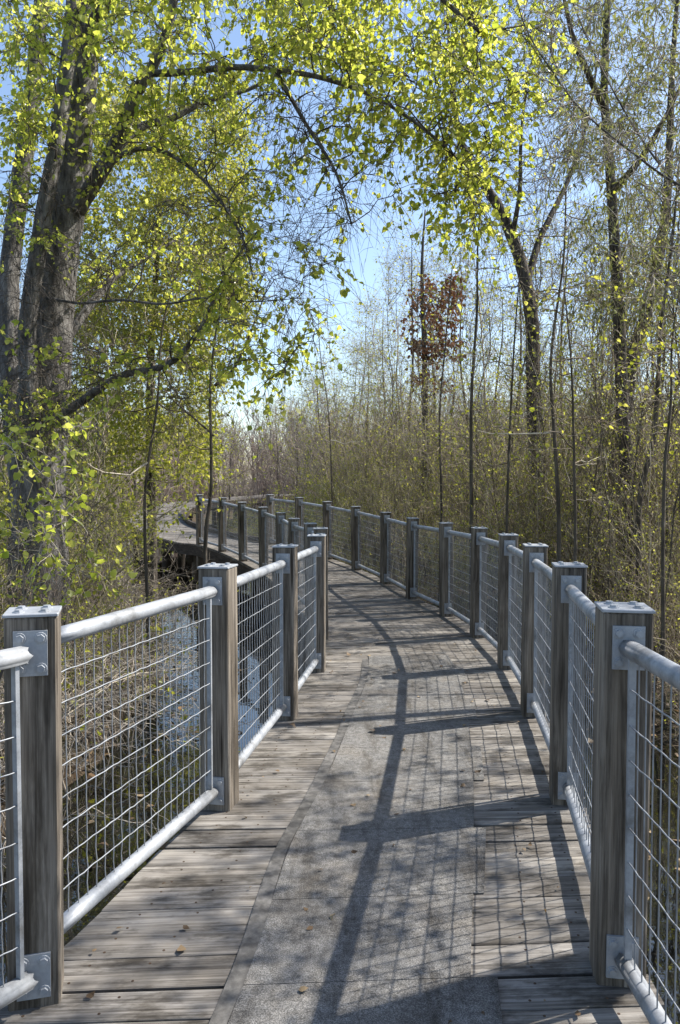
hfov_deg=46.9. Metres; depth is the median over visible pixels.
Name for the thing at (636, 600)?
thicket shrub
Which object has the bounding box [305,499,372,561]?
leafing shrub
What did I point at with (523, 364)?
young alder
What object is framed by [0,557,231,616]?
bramble shrub
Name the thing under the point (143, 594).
bramble shrub
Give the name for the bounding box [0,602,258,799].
bramble shrub
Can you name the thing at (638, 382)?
young alder
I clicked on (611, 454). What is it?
young alder
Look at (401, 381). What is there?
young alder
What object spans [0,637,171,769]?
bramble shrub
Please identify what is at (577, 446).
young alder
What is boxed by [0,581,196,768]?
bramble shrub
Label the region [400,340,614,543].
thicket shrub
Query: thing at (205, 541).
sapling
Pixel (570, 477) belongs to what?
young alder
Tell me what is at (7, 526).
leafing shrub
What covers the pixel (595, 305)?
young alder
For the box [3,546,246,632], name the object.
bramble shrub
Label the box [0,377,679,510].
woods
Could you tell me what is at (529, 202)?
young alder
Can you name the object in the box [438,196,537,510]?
young alder
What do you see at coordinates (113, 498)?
leafing shrub
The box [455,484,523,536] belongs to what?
thicket shrub
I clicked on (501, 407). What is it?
thicket shrub
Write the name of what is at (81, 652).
bramble shrub
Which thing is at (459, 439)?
bare shrub
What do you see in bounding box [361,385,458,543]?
thicket shrub
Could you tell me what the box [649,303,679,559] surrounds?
young alder
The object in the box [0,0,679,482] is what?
sky
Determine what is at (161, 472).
bare shrub
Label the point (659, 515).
thicket shrub
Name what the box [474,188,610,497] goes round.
slender tree
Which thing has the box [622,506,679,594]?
thicket shrub
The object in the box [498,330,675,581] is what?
thicket shrub
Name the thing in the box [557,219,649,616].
young alder
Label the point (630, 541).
thicket shrub
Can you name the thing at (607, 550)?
young alder
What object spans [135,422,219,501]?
bare shrub
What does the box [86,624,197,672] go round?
bramble shrub
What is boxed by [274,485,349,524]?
leafing shrub
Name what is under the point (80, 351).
young alder
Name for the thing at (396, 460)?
thicket shrub
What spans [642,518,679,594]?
thicket shrub
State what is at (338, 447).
bare shrub
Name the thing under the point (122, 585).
bramble shrub
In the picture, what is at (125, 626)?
bramble shrub
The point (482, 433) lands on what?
thicket shrub
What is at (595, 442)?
thicket shrub
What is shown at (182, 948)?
leaf crumbs
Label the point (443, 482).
thicket shrub
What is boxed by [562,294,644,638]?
young alder
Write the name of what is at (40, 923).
railing
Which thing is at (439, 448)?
sapling
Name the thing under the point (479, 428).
thicket shrub
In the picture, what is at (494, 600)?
thicket shrub
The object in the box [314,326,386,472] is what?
slender tree
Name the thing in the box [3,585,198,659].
bramble shrub
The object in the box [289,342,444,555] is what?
thicket shrub
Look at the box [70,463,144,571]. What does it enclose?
leafing shrub
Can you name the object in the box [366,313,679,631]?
thicket shrub
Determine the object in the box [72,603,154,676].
bramble shrub
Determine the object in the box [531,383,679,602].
thicket shrub
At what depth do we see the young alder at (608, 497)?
8.37 m
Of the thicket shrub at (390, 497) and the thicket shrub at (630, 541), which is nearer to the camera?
the thicket shrub at (630, 541)
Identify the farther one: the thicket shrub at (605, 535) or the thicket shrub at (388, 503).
the thicket shrub at (388, 503)
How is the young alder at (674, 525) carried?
on the ground at (666, 732)
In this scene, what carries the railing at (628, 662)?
attached to the boardwalk
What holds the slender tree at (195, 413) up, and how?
on the ground at (666, 732)
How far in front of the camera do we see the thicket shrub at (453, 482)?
25.53 m
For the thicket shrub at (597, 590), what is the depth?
10.47 m
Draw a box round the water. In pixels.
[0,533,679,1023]
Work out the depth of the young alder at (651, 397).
12.72 m
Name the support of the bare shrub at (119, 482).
on the ground at (666, 732)
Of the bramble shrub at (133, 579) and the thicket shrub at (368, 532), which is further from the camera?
the thicket shrub at (368, 532)
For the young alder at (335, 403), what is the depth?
24.36 m
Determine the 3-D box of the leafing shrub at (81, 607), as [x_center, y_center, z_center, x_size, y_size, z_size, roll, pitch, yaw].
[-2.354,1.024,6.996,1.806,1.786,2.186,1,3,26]
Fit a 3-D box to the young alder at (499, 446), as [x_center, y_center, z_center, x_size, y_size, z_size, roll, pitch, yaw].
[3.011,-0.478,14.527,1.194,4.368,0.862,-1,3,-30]
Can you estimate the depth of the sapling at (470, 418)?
11.01 m
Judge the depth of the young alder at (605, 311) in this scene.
12.19 m
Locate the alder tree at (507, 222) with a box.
[395,0,626,557]
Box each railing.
[0,494,327,1011]
[266,494,679,1023]
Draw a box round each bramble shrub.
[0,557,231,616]
[0,564,171,606]
[0,577,185,690]
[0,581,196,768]
[0,592,198,691]
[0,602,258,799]
[0,605,161,658]
[0,619,198,779]
[0,627,267,790]
[0,637,100,727]
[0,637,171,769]
[0,644,196,921]
[1,570,194,660]
[1,588,258,712]
[1,631,129,691]
[2,581,159,632]
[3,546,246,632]
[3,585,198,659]
[3,587,271,715]
[3,603,263,756]
[61,625,180,698]
[66,647,198,736]
[72,559,189,628]
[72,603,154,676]
[76,568,191,633]
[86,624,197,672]
[91,562,171,602]
[104,576,238,629]
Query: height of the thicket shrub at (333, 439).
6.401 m
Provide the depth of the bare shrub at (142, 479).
35.46 m
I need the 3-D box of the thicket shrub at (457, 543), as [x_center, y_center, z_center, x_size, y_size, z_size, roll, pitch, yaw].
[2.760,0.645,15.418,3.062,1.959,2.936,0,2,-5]
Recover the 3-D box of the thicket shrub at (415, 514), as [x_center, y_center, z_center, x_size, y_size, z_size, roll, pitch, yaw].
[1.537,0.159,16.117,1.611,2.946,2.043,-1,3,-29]
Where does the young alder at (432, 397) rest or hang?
on the ground at (666, 732)
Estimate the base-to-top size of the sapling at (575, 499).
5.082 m
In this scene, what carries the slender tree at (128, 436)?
on the ground at (666, 732)
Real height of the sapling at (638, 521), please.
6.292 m
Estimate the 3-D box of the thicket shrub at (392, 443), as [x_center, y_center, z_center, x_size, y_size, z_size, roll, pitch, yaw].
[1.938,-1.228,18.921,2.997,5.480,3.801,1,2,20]
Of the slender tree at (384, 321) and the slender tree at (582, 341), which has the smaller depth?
the slender tree at (582, 341)
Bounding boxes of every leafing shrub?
[0,385,187,608]
[0,386,156,596]
[0,400,138,547]
[0,422,202,569]
[0,455,130,601]
[0,455,190,653]
[0,479,84,643]
[0,498,102,621]
[0,528,162,720]
[1,415,227,613]
[1,429,171,536]
[2,455,189,616]
[66,484,146,580]
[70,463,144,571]
[209,513,248,531]
[227,497,289,534]
[232,511,274,536]
[233,517,257,535]
[253,474,342,525]
[255,446,379,532]
[262,479,321,517]
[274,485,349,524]
[275,461,375,529]
[282,494,334,525]
[284,431,398,543]
[302,457,399,541]
[303,472,382,557]
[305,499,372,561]
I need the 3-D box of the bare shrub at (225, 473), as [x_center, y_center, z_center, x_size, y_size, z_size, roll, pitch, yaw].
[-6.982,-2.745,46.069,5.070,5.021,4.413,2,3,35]
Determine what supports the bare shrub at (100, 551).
on the ground at (666, 732)
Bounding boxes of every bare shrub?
[0,474,76,617]
[0,493,102,714]
[0,497,132,655]
[2,464,191,664]
[67,434,144,554]
[80,413,144,518]
[83,407,144,510]
[102,432,172,512]
[102,433,180,508]
[115,437,188,502]
[128,456,194,503]
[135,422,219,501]
[141,386,202,502]
[169,445,219,499]
[178,425,240,497]
[194,438,241,498]
[201,438,246,496]
[218,422,280,495]
[218,447,308,535]
[221,454,293,529]
[225,434,302,510]
[237,383,374,518]
[246,418,349,517]
[254,424,355,505]
[260,396,348,516]
[260,413,338,519]
[264,380,370,507]
[287,395,373,496]
[288,397,404,526]
[320,378,493,527]
[337,394,442,480]
[362,349,448,517]
[387,380,522,515]
[416,362,553,520]
[416,397,524,526]
[431,396,491,540]
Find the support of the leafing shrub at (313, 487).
on the ground at (666, 732)
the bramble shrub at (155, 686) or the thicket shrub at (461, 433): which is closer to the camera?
the bramble shrub at (155, 686)
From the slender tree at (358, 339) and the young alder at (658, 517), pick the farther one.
the slender tree at (358, 339)
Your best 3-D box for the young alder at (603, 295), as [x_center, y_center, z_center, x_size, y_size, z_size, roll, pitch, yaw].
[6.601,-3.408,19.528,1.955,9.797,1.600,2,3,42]
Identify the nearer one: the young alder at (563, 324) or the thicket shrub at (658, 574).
the thicket shrub at (658, 574)
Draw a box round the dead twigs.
[0,564,679,834]
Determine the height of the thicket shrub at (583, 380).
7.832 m
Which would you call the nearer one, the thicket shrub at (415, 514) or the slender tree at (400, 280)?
the thicket shrub at (415, 514)
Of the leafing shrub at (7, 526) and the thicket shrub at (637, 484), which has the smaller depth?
the leafing shrub at (7, 526)
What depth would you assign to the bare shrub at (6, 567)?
7.37 m
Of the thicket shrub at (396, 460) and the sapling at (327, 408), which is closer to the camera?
the sapling at (327, 408)
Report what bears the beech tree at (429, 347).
on the ground at (666, 732)
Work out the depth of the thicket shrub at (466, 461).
22.87 m
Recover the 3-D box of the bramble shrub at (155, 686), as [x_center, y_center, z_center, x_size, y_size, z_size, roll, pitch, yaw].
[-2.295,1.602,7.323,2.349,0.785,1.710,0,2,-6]
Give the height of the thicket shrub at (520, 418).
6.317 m
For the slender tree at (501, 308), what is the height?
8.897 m
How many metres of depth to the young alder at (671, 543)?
7.48 m
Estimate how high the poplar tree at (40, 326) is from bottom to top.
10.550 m
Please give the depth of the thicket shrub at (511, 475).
12.32 m
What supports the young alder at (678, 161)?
on the ground at (666, 732)
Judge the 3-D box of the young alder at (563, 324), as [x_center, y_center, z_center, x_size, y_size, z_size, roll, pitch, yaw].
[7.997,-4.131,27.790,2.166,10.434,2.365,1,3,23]
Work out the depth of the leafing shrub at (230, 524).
25.47 m
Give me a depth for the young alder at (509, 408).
20.21 m
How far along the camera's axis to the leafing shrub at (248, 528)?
23.76 m
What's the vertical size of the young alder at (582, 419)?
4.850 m
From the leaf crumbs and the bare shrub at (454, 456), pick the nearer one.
the leaf crumbs
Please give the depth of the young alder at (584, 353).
26.84 m
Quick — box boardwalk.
[0,494,663,1023]
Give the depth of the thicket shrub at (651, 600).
8.24 m
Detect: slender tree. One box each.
[69,331,126,494]
[102,339,174,506]
[165,334,228,497]
[202,416,259,530]
[252,391,295,510]
[268,399,319,496]
[281,345,360,480]
[281,368,340,472]
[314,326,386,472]
[317,285,403,459]
[330,323,400,454]
[336,195,465,479]
[337,285,420,485]
[343,243,429,458]
[359,242,502,526]
[400,260,495,487]
[411,229,506,518]
[441,274,543,534]
[445,200,575,445]
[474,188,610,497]
[541,230,654,437]
[556,164,676,430]
[580,203,679,448]
[599,157,679,446]
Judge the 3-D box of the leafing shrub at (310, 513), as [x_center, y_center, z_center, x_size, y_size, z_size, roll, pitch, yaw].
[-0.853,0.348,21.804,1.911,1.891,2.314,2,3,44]
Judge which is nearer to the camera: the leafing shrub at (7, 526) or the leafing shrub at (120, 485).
the leafing shrub at (7, 526)
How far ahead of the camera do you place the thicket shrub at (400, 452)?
23.64 m
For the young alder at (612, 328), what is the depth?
10.94 m
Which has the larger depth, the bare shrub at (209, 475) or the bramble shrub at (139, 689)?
the bare shrub at (209, 475)
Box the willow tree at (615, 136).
[480,0,679,340]
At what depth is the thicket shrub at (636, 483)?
12.76 m
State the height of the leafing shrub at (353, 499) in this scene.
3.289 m
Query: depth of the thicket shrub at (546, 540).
11.16 m
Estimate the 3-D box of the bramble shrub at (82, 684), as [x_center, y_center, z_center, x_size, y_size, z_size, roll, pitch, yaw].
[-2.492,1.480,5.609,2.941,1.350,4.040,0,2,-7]
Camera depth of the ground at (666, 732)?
7.74 m
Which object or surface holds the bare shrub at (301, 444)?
on the ground at (666, 732)
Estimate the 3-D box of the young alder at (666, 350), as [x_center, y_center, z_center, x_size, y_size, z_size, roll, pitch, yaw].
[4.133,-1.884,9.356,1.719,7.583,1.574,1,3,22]
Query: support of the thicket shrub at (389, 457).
on the ground at (666, 732)
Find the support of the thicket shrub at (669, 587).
on the ground at (666, 732)
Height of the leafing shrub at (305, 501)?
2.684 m
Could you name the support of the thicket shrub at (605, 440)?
on the ground at (666, 732)
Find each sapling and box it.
[76,220,217,688]
[147,199,292,564]
[290,284,374,558]
[384,231,486,607]
[394,139,534,612]
[430,203,572,533]
[477,144,639,561]
[499,230,633,561]
[558,160,679,602]
[595,254,679,730]
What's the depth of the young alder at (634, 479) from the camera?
9.51 m
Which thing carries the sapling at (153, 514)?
on the ground at (666, 732)
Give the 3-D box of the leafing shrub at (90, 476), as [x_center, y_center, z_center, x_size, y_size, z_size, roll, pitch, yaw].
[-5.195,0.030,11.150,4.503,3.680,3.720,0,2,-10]
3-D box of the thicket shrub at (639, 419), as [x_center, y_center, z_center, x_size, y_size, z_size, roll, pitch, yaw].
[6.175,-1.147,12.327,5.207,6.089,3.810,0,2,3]
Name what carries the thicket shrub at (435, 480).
on the ground at (666, 732)
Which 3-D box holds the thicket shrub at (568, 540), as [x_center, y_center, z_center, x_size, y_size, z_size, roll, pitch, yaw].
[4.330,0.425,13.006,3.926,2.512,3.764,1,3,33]
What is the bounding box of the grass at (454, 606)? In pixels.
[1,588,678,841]
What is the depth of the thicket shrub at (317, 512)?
22.88 m
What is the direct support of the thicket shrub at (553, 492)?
on the ground at (666, 732)
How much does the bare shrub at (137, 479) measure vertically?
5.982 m
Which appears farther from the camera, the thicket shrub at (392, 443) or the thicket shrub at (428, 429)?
the thicket shrub at (428, 429)
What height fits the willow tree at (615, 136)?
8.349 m
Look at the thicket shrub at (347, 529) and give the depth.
17.92 m
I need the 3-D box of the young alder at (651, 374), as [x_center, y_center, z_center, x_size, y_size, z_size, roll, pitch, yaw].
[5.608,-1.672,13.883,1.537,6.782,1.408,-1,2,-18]
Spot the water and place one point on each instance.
(120, 853)
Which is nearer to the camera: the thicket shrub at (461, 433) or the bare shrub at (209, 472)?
the thicket shrub at (461, 433)
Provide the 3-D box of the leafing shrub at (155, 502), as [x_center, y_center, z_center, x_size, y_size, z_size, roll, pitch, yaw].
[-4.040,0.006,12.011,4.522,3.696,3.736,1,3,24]
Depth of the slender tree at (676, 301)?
22.39 m
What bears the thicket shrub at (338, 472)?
on the ground at (666, 732)
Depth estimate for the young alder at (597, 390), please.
10.82 m
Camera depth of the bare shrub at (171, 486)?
37.44 m
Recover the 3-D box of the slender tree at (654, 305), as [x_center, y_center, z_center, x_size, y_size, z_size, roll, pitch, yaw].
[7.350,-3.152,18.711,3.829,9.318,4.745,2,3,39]
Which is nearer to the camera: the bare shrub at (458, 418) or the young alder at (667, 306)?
the young alder at (667, 306)
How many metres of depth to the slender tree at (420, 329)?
27.59 m
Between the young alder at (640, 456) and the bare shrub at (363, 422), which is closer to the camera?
the young alder at (640, 456)
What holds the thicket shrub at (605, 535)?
on the ground at (666, 732)
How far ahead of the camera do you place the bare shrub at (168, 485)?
44.36 m
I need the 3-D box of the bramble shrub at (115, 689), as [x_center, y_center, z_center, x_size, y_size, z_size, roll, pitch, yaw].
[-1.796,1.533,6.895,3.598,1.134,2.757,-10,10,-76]
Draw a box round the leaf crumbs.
[86,612,580,1023]
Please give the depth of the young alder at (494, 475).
14.64 m
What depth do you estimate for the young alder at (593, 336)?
23.24 m
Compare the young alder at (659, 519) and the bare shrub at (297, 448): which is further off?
the bare shrub at (297, 448)
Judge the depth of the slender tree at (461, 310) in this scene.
28.92 m
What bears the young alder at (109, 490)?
on the ground at (666, 732)
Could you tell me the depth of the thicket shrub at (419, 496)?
21.41 m
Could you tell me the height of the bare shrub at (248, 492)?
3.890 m
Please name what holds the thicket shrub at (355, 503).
on the ground at (666, 732)
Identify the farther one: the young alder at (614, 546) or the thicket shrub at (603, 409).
the thicket shrub at (603, 409)
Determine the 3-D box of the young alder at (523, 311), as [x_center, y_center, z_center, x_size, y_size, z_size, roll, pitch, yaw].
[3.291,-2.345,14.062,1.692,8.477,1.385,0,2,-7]
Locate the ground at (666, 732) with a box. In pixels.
[0,483,679,842]
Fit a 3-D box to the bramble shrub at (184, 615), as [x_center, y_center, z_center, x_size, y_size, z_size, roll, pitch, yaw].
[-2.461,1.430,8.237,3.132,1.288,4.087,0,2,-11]
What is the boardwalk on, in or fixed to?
on the ground at (666, 732)
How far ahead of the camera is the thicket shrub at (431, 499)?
18.35 m
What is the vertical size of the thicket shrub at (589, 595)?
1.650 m
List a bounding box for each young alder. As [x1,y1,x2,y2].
[0,208,21,467]
[66,258,108,464]
[66,265,120,605]
[70,267,169,621]
[100,402,131,594]
[320,303,355,496]
[360,235,433,532]
[360,269,399,551]
[370,340,409,560]
[373,242,454,575]
[375,256,436,512]
[407,337,463,495]
[414,305,449,523]
[414,339,445,461]
[428,215,497,503]
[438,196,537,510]
[438,273,507,521]
[453,129,520,530]
[460,293,508,524]
[462,63,601,585]
[462,318,503,521]
[466,71,589,525]
[474,377,524,527]
[475,404,512,535]
[483,148,575,516]
[488,328,524,548]
[504,339,567,543]
[511,155,594,522]
[517,303,563,442]
[536,186,609,537]
[540,279,593,560]
[541,332,596,534]
[542,242,583,399]
[542,492,605,600]
[545,357,600,595]
[549,443,587,562]
[553,197,632,526]
[556,201,628,448]
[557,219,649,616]
[558,340,610,528]
[560,223,638,597]
[560,334,639,600]
[562,75,663,600]
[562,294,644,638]
[563,213,639,599]
[565,236,612,434]
[567,304,597,404]
[572,128,672,601]
[575,186,638,427]
[577,230,677,600]
[578,459,636,601]
[581,113,679,519]
[584,351,645,601]
[586,197,657,473]
[594,288,675,632]
[595,119,679,478]
[597,470,623,598]
[599,156,679,604]
[606,263,669,480]
[608,379,679,608]
[614,49,679,645]
[622,92,679,619]
[627,54,679,440]
[628,238,679,708]
[630,320,676,586]
[635,382,679,604]
[635,390,678,655]
[636,232,679,471]
[640,102,679,374]
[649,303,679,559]
[657,352,679,631]
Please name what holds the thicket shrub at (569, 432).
on the ground at (666, 732)
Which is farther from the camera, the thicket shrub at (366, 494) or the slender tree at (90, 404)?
the slender tree at (90, 404)
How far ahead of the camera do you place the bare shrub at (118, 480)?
38.35 m
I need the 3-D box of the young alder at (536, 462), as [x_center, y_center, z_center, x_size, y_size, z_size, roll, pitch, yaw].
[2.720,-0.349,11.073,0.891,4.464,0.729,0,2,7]
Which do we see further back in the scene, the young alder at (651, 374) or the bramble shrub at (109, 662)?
the young alder at (651, 374)
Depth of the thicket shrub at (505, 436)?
15.11 m
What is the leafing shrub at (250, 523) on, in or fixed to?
on the ground at (666, 732)
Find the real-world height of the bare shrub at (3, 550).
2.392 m
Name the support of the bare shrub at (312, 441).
on the ground at (666, 732)
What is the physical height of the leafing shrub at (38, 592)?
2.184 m
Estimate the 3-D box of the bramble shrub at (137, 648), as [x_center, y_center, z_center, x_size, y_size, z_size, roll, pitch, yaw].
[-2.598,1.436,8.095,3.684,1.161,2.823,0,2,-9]
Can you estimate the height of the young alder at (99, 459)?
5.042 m
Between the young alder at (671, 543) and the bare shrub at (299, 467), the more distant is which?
the bare shrub at (299, 467)
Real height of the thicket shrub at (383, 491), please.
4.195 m
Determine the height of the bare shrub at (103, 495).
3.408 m
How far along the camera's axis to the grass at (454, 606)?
7.23 m
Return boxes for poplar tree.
[0,0,588,690]
[50,59,276,600]
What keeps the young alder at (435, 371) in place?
on the ground at (666, 732)
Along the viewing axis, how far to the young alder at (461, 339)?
23.26 m
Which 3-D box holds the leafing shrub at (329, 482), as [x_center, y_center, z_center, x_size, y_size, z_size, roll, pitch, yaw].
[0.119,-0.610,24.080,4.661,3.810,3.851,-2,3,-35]
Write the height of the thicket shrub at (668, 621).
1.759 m
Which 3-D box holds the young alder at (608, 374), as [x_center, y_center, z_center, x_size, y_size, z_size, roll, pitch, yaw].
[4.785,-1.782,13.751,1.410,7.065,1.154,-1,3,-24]
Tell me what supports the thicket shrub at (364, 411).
on the ground at (666, 732)
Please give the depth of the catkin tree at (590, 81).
10.20 m
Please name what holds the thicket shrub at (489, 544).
on the ground at (666, 732)
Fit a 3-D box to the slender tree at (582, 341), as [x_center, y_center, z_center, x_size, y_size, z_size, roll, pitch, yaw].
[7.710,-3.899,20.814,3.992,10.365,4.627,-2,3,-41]
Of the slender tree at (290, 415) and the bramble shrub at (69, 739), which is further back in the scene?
the slender tree at (290, 415)
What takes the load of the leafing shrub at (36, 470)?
on the ground at (666, 732)
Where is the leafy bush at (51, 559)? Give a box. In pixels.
[0,408,137,680]
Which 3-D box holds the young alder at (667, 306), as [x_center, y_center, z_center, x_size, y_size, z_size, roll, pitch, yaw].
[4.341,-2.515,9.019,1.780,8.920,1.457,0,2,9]
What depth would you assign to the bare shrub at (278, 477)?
31.73 m
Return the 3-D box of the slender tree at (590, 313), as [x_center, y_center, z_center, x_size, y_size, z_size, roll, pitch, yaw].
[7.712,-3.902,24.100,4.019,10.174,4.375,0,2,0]
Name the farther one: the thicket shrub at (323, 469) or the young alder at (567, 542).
the thicket shrub at (323, 469)
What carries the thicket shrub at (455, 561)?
on the ground at (666, 732)
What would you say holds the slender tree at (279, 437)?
on the ground at (666, 732)
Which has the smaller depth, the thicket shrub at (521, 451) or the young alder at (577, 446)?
the young alder at (577, 446)
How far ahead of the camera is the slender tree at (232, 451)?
35.57 m
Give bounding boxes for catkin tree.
[512,0,679,601]
[584,0,679,601]
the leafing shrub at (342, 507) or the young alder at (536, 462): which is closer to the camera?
the young alder at (536, 462)
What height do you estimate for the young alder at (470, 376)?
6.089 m
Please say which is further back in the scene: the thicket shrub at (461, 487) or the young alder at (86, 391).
the thicket shrub at (461, 487)
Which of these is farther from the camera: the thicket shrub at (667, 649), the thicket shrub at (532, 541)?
the thicket shrub at (532, 541)
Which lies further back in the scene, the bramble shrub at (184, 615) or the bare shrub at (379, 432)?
the bare shrub at (379, 432)
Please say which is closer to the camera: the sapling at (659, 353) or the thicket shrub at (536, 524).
the sapling at (659, 353)
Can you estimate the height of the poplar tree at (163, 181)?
10.685 m
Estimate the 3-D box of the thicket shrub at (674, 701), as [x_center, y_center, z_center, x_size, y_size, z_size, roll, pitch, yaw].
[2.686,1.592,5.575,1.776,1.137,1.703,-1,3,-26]
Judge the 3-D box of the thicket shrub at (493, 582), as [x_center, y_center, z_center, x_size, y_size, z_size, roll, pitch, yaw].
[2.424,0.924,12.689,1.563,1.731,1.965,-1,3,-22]
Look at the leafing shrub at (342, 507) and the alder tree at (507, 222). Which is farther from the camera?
the leafing shrub at (342, 507)
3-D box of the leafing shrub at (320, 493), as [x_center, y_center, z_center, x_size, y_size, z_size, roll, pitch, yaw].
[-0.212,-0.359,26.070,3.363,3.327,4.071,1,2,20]
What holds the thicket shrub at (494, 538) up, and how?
on the ground at (666, 732)
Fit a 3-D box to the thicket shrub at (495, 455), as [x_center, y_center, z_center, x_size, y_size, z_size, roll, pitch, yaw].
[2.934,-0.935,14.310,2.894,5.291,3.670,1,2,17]
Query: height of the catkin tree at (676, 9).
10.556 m
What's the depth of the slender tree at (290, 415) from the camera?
31.12 m
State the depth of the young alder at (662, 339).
11.91 m
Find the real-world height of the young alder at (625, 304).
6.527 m
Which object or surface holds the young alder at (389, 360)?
on the ground at (666, 732)
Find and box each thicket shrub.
[256,318,449,550]
[263,429,371,520]
[271,382,420,549]
[278,358,451,549]
[288,492,370,526]
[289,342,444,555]
[293,486,376,562]
[298,388,394,561]
[301,361,383,535]
[306,456,399,559]
[311,410,434,577]
[317,375,412,543]
[325,320,476,562]
[329,371,456,565]
[330,449,399,570]
[332,407,464,558]
[332,534,377,565]
[334,310,505,549]
[334,531,419,575]
[341,430,436,581]
[346,383,464,547]
[347,343,466,571]
[350,424,493,570]
[352,404,459,540]
[353,267,569,567]
[355,430,502,555]
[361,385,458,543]
[362,481,459,589]
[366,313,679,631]
[367,357,527,577]
[368,465,457,591]
[369,279,614,530]
[373,330,480,539]
[374,409,524,530]
[375,478,489,583]
[382,398,486,549]
[389,360,568,561]
[389,436,503,543]
[391,439,679,620]
[391,550,460,602]
[392,322,593,559]
[397,505,498,612]
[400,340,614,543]
[400,507,502,593]
[401,344,679,603]
[401,437,623,631]
[404,498,498,588]
[405,307,523,559]
[418,544,496,619]
[422,316,671,561]
[423,455,642,557]
[425,344,569,543]
[427,382,517,539]
[428,521,545,618]
[438,347,562,535]
[440,221,651,617]
[441,356,552,524]
[441,360,583,515]
[444,332,599,503]
[448,462,583,614]
[452,468,529,612]
[455,339,637,523]
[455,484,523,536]
[457,533,529,636]
[458,462,679,596]
[463,382,590,527]
[464,408,645,623]
[464,450,621,635]
[468,392,646,641]
[473,324,676,592]
[475,398,599,598]
[476,461,640,598]
[478,267,679,601]
[488,277,677,503]
[493,424,636,560]
[495,551,561,646]
[497,296,679,608]
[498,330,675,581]
[519,194,679,645]
[520,530,679,631]
[520,600,612,663]
[521,541,623,661]
[526,386,679,605]
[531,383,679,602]
[534,404,675,599]
[536,419,678,599]
[536,434,679,649]
[540,322,665,457]
[545,432,679,651]
[547,348,678,508]
[550,538,679,601]
[550,554,679,650]
[571,399,679,627]
[576,339,678,565]
[577,371,679,524]
[577,546,678,693]
[579,528,679,663]
[585,280,679,568]
[586,449,679,684]
[591,472,679,638]
[595,548,679,626]
[599,485,679,658]
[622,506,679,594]
[635,595,679,704]
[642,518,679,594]
[649,597,679,699]
[651,681,678,792]
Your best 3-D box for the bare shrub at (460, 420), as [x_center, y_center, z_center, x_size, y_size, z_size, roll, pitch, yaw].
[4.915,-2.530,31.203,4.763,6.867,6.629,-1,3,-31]
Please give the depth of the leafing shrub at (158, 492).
13.09 m
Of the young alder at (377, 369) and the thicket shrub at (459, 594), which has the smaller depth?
the thicket shrub at (459, 594)
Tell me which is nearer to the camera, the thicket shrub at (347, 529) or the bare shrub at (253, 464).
the thicket shrub at (347, 529)
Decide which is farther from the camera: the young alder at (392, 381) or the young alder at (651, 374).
the young alder at (392, 381)
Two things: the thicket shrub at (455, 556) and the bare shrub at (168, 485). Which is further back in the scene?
the bare shrub at (168, 485)
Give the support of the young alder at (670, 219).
on the ground at (666, 732)
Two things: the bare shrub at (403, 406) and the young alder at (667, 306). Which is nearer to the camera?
the young alder at (667, 306)
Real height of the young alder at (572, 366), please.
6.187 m
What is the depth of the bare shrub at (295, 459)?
34.07 m
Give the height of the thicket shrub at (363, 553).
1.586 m
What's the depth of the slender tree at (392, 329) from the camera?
34.03 m
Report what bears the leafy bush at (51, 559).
on the ground at (666, 732)
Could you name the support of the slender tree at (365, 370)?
on the ground at (666, 732)
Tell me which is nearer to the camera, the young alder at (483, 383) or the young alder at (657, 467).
the young alder at (657, 467)
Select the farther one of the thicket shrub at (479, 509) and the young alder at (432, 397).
the young alder at (432, 397)
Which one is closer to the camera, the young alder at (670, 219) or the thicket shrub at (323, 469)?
the young alder at (670, 219)
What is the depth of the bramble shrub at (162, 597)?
10.85 m
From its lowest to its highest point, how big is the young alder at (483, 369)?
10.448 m
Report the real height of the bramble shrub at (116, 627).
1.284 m
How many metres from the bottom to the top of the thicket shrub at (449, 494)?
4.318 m
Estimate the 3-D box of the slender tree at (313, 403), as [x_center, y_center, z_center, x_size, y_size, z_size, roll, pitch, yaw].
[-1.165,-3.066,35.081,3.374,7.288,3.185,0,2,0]
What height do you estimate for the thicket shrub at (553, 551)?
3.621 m
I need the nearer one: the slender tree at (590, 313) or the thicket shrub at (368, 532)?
the thicket shrub at (368, 532)
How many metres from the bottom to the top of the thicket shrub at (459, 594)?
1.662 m
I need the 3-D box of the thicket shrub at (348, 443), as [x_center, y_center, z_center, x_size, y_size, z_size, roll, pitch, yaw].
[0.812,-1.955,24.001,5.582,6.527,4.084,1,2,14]
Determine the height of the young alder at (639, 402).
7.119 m
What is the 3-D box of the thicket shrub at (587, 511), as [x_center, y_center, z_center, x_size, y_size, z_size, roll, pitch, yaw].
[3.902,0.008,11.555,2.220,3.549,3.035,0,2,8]
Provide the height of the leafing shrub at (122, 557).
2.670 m
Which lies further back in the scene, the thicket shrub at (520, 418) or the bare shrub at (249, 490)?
the bare shrub at (249, 490)
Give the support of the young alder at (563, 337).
on the ground at (666, 732)
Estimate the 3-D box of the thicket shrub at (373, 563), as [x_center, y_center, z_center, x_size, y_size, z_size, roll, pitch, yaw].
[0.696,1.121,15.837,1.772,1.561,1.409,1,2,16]
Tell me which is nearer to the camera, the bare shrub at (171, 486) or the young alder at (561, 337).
the young alder at (561, 337)
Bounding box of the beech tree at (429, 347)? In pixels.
[393,209,470,545]
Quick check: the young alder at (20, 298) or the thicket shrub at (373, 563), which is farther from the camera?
the thicket shrub at (373, 563)
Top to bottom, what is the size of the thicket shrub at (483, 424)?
6.435 m
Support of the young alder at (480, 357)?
on the ground at (666, 732)

